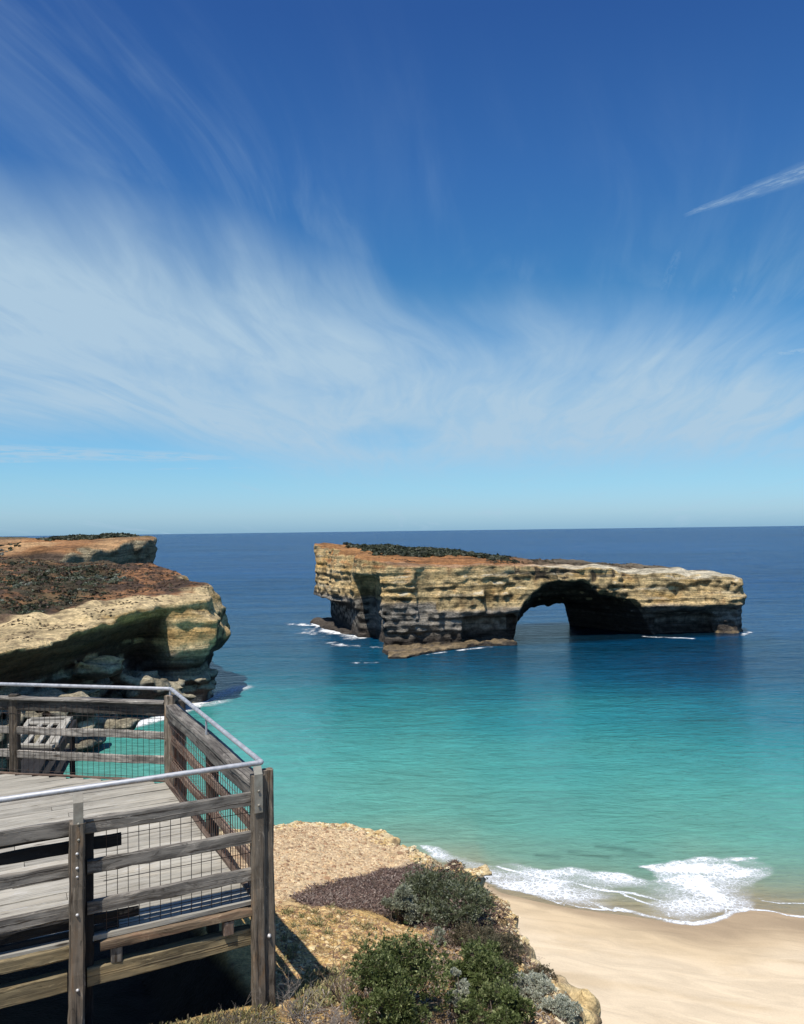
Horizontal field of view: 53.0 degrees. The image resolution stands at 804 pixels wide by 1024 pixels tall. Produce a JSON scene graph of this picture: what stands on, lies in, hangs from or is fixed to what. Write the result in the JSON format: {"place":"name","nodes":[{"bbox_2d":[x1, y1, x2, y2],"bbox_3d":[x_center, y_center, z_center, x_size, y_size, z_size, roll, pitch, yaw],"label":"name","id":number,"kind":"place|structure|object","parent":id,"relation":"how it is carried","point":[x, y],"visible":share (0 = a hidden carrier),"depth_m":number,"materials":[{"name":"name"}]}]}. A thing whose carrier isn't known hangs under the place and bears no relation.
{"place":"outdoors","nodes":[
{"label":"outdoors","id":0,"kind":"place"},
{"bbox_2d":[0,536,157,563],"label":"headland","id":1,"kind":"structure","parent":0,"point":[137,549],"depth_m":237.92,"materials":[{"name":"stone"}]},
{"bbox_2d":[0,542,21,554],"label":"scrub","id":2,"kind":"object","parent":1,"relation":"on","point":[10,548],"visible":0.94,"depth_m":234.41,"materials":[{"name":"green plant"}]},
{"bbox_2d":[35,532,138,540],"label":"scrub","id":3,"kind":"object","parent":1,"relation":"on","point":[90,537],"visible":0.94,"depth_m":261.25,"materials":[{"name":"green plant"}]},
{"bbox_2d":[0,557,230,774],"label":"headland","id":4,"kind":"structure","parent":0,"point":[176,638],"depth_m":134.73,"materials":[{"name":"stone"}]},
{"bbox_2d":[0,556,192,614],"bbox_3d":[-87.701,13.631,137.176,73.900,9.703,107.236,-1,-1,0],"label":"scrub","id":5,"kind":"object","parent":4,"relation":"on","point":[44,579],"visible":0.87,"depth_m":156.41,"materials":[{"name":"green plant"}]},
{"bbox_2d":[3,563,208,641],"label":"scrub","id":6,"kind":"object","parent":4,"relation":"on","point":[53,628],"visible":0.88,"depth_m":126.17,"materials":[{"name":"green plant"}]},
{"bbox_2d":[0,822,601,1023],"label":"ground","id":7,"kind":"structure","parent":0,"point":[191,988],"depth_m":7.69,"materials":[{"name":"stone"}]},
{"bbox_2d":[0,682,275,1023],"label":"lookout platform","id":8,"kind":"structure","parent":7,"relation":"on","point":[115,864],"depth_m":6.27,"materials":[{"name":"wood"}]},
{"bbox_2d":[162,1002,283,1023],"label":"grass","id":9,"kind":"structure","parent":7,"relation":"on","point":[189,1020],"depth_m":6.01,"materials":[{"name":"green plant"}]},
{"bbox_2d":[211,982,289,1023],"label":"bare shrub","id":10,"kind":"object","parent":7,"relation":"on","point":[218,1015],"visible":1,"depth_m":5.71,"materials":[{"name":"brown plant"}]},
{"bbox_2d":[270,963,304,1010],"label":"bare shrub","id":11,"kind":"object","parent":7,"relation":"on","point":[284,990],"visible":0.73,"depth_m":6.44,"materials":[{"name":"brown plant"}]},
{"bbox_2d":[263,967,350,1023],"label":"bare shrub","id":12,"kind":"object","parent":7,"relation":"on","point":[301,1012],"visible":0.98,"depth_m":6.02,"materials":[{"name":"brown plant"}]},
{"bbox_2d":[287,960,348,1020],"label":"grass","id":13,"kind":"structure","parent":7,"relation":"on","point":[318,980],"depth_m":6.71,"materials":[{"name":"beige plant"}]},
{"bbox_2d":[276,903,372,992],"bbox_3d":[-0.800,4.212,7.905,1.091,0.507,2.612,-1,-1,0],"label":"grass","id":14,"kind":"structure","parent":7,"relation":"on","point":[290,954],"depth_m":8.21,"materials":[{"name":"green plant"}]},
{"bbox_2d":[313,992,366,1023],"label":"bare shrub","id":15,"kind":"object","parent":7,"relation":"on","point":[345,1022],"visible":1,"depth_m":5.82,"materials":[{"name":"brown plant"}]},
{"bbox_2d":[316,936,366,1002],"bbox_3d":[-0.428,3.685,6.460,0.572,0.506,0.434,-1,-1,16],"label":"bare shrub","id":16,"kind":"object","parent":7,"relation":"on","point":[342,987],"visible":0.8,"depth_m":6.44,"materials":[{"name":"brown plant"}]},
{"bbox_2d":[273,823,422,904],"bbox_3d":[-0.805,5.228,12.454,2.448,1.403,6.380,-1,-1,-10],"label":"rubble","id":17,"kind":"object","parent":7,"relation":"on","point":[310,878],"visible":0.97,"depth_m":12.48,"materials":[{"name":"beige stone"}]},
{"bbox_2d":[275,904,462,1023],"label":"dry litter","id":18,"kind":"object","parent":7,"relation":"on","point":[339,957],"visible":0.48,"depth_m":8.09,"materials":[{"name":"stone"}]},
{"bbox_2d":[352,871,390,887],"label":"bare shrub","id":19,"kind":"object","parent":7,"relation":"on","point":[371,879],"visible":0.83,"depth_m":10.74,"materials":[{"name":"brown plant"}]},
{"bbox_2d":[354,976,422,1011],"bbox_3d":[-0.138,3.768,6.314,0.495,0.384,0.507,-2,-2,35],"label":"bare shrub","id":20,"kind":"object","parent":7,"relation":"on","point":[368,997],"visible":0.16,"depth_m":6.28,"materials":[{"name":"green plant"}]},
{"bbox_2d":[381,884,421,924],"bbox_3d":[0.036,4.356,8.964,0.445,0.445,0.440,0,-2,-42],"label":"grey shrub","id":21,"kind":"object","parent":7,"relation":"on","point":[403,895],"visible":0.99,"depth_m":8.90,"materials":[{"name":"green plant"}]},
{"bbox_2d":[342,921,463,1023],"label":"green shrub","id":22,"kind":"object","parent":7,"relation":"on","point":[389,970],"visible":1,"depth_m":6.15,"materials":[{"name":"green plant"}]},
{"bbox_2d":[289,859,534,964],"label":"dry litter","id":23,"kind":"object","parent":7,"relation":"on","point":[393,877],"visible":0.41,"depth_m":9.96,"materials":[{"name":"brown plant"}]},
{"bbox_2d":[274,820,566,1023],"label":"rubble","id":24,"kind":"object","parent":7,"relation":"on","point":[427,858],"visible":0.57,"depth_m":12.51,"materials":[{"name":"beige stone"}]},
{"bbox_2d":[290,928,569,1023],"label":"dry litter","id":25,"kind":"object","parent":7,"relation":"on","point":[543,1016],"visible":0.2,"depth_m":6.52,"materials":[{"name":"brown plant"}]},
{"bbox_2d":[430,926,446,946],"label":"grey shrub","id":26,"kind":"object","parent":7,"relation":"on","point":[439,932],"visible":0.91,"depth_m":8.23,"materials":[{"name":"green plant"}]},
{"bbox_2d":[384,857,500,928],"bbox_3d":[0.454,4.388,9.225,1.354,0.650,1.276,-1,-1,0],"label":"olive shrub","id":27,"kind":"object","parent":7,"relation":"on","point":[436,885],"visible":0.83,"depth_m":9.18,"materials":[{"name":"green plant"}]},
{"bbox_2d":[446,967,469,1017],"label":"cushion plant","id":28,"kind":"object","parent":7,"relation":"on","point":[462,988],"visible":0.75,"depth_m":6.43,"materials":[{"name":"grey plant"}]},
{"bbox_2d":[443,916,496,947],"bbox_3d":[0.759,4.338,8.207,0.618,0.356,0.606,-2,-2,44],"label":"olive shrub","id":29,"kind":"object","parent":7,"relation":"on","point":[462,932],"visible":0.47,"depth_m":8.24,"materials":[{"name":"green plant"}]},
{"bbox_2d":[445,936,522,1003],"bbox_3d":[0.701,3.924,6.927,0.687,0.473,0.862,-1,-1,0],"label":"green shrub","id":30,"kind":"object","parent":7,"relation":"on","point":[478,963],"visible":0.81,"depth_m":6.86,"materials":[{"name":"green plant"}]},
{"bbox_2d":[429,859,555,989],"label":"dry litter","id":31,"kind":"object","parent":7,"relation":"on","point":[510,922],"visible":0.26,"depth_m":9.54,"materials":[{"name":"brown plant"}]},
{"bbox_2d":[460,920,526,969],"bbox_3d":[0.890,4.258,7.859,0.668,0.406,0.916,-1,-1,0],"label":"olive shrub","id":32,"kind":"object","parent":7,"relation":"on","point":[507,943],"visible":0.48,"depth_m":7.85,"materials":[{"name":"green plant"}]},
{"bbox_2d":[455,976,536,1023],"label":"green shrub","id":33,"kind":"object","parent":7,"relation":"on","point":[512,1006],"visible":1,"depth_m":6.14,"materials":[{"name":"green plant"}]},
{"bbox_2d":[500,932,542,961],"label":"bare shrub","id":34,"kind":"object","parent":7,"relation":"on","point":[531,955],"visible":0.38,"depth_m":7.96,"materials":[{"name":"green plant"}]},
{"bbox_2d":[504,969,557,1002],"bbox_3d":[1.091,4.123,6.953,0.485,0.309,0.431,-1,-1,24],"label":"cushion plant","id":35,"kind":"object","parent":7,"relation":"on","point":[533,979],"visible":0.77,"depth_m":6.92,"materials":[{"name":"grey plant"}]},
{"bbox_2d":[524,963,558,987],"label":"olive shrub","id":36,"kind":"object","parent":7,"relation":"on","point":[537,969],"visible":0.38,"depth_m":7.32,"materials":[{"name":"green plant"}]},
{"bbox_2d":[534,991,585,1023],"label":"cushion plant","id":37,"kind":"object","parent":7,"relation":"on","point":[562,1006],"visible":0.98,"depth_m":6.46,"materials":[{"name":"grey plant"}]},
{"bbox_2d":[0,526,803,923],"bbox_3d":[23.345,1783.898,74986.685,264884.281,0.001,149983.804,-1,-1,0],"label":"sea","id":38,"kind":"structure","parent":0,"point":[554,740],"depth_m":124.80,"materials":[{"name":"liquid"}]},
{"bbox_2d":[136,686,245,726],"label":"sea foam","id":39,"kind":"object","parent":38,"relation":"on","point":[140,723],"visible":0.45,"depth_m":141.33,"materials":[{"name":"white"}]},
{"bbox_2d":[295,623,751,653],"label":"sea foam","id":40,"kind":"object","parent":38,"relation":"on","point":[326,630],"visible":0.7,"depth_m":239.79,"materials":[{"name":"white"}]},
{"bbox_2d":[310,543,746,658],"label":"rock arch","id":41,"kind":"object","parent":38,"relation":"in","point":[402,609],"visible":0.91,"depth_m":223.25,"materials":[{"name":"stone"}]},
{"bbox_2d":[343,542,519,562],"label":"scrub","id":42,"kind":"object","parent":41,"relation":"on","point":[392,549],"visible":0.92,"depth_m":239.98,"materials":[{"name":"green plant"}]},
{"bbox_2d":[367,550,659,568],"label":"scrub","id":43,"kind":"object","parent":41,"relation":"on","point":[552,560],"visible":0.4,"depth_m":234.16,"materials":[{"name":"green plant"}]},
{"bbox_2d":[423,846,803,924],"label":"sea foam","id":44,"kind":"object","parent":38,"relation":"on","point":[702,883],"visible":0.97,"depth_m":68.03,"materials":[{"name":"white"}]},
{"bbox_2d":[0,0,803,535],"label":"sky","id":45,"kind":"structure","parent":0,"point":[267,266],"materials":[{"name":"blue"}]},
{"bbox_2d":[484,883,803,1023],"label":"beach","id":46,"kind":"structure","parent":0,"point":[743,967],"depth_m":54.89,"materials":[{"name":"beige sand"}]},
{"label":"cliff","id":47,"kind":"structure","parent":0,"visible":0},
{"bbox_2d":[6,716,76,777],"bbox_3d":[-5.280,4.477,11.665,0.770,2.434,2.886,0,-1,-15],"label":"slatted landing","id":48,"kind":"object","parent":47,"relation":"on","point":[52,742],"visible":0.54,"depth_m":11.82,"materials":[{"name":"grey wood"}]}
]}

